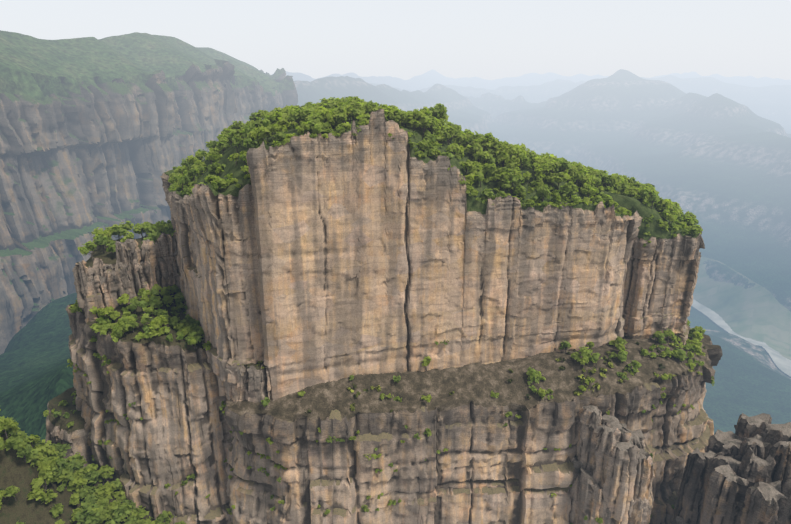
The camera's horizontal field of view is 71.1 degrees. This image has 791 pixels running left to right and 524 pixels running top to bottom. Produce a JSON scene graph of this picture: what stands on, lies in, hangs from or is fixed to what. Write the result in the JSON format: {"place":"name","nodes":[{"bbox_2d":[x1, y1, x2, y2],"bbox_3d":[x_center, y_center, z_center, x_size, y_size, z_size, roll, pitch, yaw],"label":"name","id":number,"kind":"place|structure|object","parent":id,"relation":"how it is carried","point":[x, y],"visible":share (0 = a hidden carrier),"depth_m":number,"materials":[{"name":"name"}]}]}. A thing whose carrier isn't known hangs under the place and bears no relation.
{"place":"outdoors","nodes":[
{"label":"outdoors","id":0,"kind":"place"},
{"bbox_2d":[45,387,100,470],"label":"rock outcrop","id":1,"kind":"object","parent":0,"point":[75,436],"depth_m":212.92,"materials":[{"name":"stone"}]},
{"bbox_2d":[0,434,153,523],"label":"spur","id":2,"kind":"structure","parent":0,"point":[19,472],"depth_m":173.61,"materials":[{"name":"stone"}]},
{"bbox_2d":[74,235,172,311],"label":"butte shelf","id":3,"kind":"object","parent":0,"point":[106,257],"depth_m":214.82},
{"bbox_2d":[0,30,297,354],"bbox_3d":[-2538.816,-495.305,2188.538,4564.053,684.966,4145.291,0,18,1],"label":"canyon wall","id":4,"kind":"structure","parent":0,"point":[103,133],"depth_m":1007.41,"materials":[{"name":"brown stone"}]},
{"bbox_2d":[66,294,231,523],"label":"cliff","id":5,"kind":"structure","parent":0,"point":[176,435],"depth_m":195.39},
{"bbox_2d":[0,69,790,442],"bbox_3d":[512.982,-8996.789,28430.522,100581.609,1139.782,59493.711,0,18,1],"label":"terrain","id":6,"kind":"structure","parent":0,"point":[712,153],"depth_m":3248.71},
{"bbox_2d":[691,299,790,376],"bbox_3d":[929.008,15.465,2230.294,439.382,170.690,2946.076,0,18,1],"label":"river bed","id":7,"kind":"object","parent":6,"relation":"on","point":[782,363],"visible":0.23,"depth_m":1692.38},
{"bbox_2d":[0,0,790,79],"label":"sky","id":8,"kind":"structure","parent":0,"point":[403,39],"materials":[{"name":"white"}]},
{"bbox_2d":[224,327,722,523],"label":"cliff","id":9,"kind":"structure","parent":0,"point":[488,467],"depth_m":189.55,"materials":[{"name":"brown stone"}]},
{"bbox_2d":[78,247,180,322],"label":"rock outcrop","id":10,"kind":"object","parent":9,"relation":"on","point":[114,285],"visible":0.35,"depth_m":201.72,"materials":[{"name":"stone"}]},
{"bbox_2d":[72,232,176,307],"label":"butte pinnacle fingers","id":11,"kind":"object","parent":10,"relation":"on","point":[128,251],"visible":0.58,"depth_m":204.30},
{"bbox_2d":[225,362,270,402],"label":"rock","id":12,"kind":"object","parent":9,"relation":"on","point":[256,387],"visible":0.6,"depth_m":181.87,"materials":[{"name":"stone"}]},
{"bbox_2d":[0,96,705,523],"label":"trees","id":13,"kind":"object","parent":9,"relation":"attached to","point":[48,460],"depth_m":192.37,"materials":[{"name":"green plant"}]},
{"bbox_2d":[67,203,714,523],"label":"shrubs","id":14,"kind":"object","parent":9,"relation":"on","point":[375,456],"visible":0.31,"depth_m":188.50,"materials":[{"name":"green plant"}]},
{"bbox_2d":[160,109,704,401],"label":"cliff","id":15,"kind":"structure","parent":9,"relation":"on","point":[305,260],"depth_m":183.74,"materials":[{"name":"brown stone"}]},
{"bbox_2d":[237,333,705,413],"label":"shrubs","id":16,"kind":"object","parent":9,"relation":"on","point":[582,376],"visible":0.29,"depth_m":194.54,"materials":[{"name":"green plant"}]},
{"bbox_2d":[569,457,653,523],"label":"pillar","id":17,"kind":"structure","parent":9,"relation":"on","point":[590,490],"depth_m":186.72,"materials":[{"name":"grey stone"}]},
{"bbox_2d":[569,405,654,523],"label":"pillar columns","id":18,"kind":"structure","parent":17,"relation":"on","point":[613,456],"depth_m":182.93,"materials":[{"name":"stone"}]},
{"bbox_2d":[671,514,687,523],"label":"pillar","id":19,"kind":"structure","parent":9,"relation":"on","point":[678,520],"depth_m":192.27,"materials":[{"name":"grey stone"}]},
{"bbox_2d":[673,413,790,523],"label":"pillar columns","id":20,"kind":"structure","parent":19,"relation":"on","point":[741,474],"depth_m":173.11,"materials":[{"name":"grey stone"}]},
{"bbox_2d":[693,256,790,359],"bbox_3d":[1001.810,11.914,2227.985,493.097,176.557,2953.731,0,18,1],"label":"valley fields","id":21,"kind":"structure","parent":0,"point":[763,314],"depth_m":1819.53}
]}

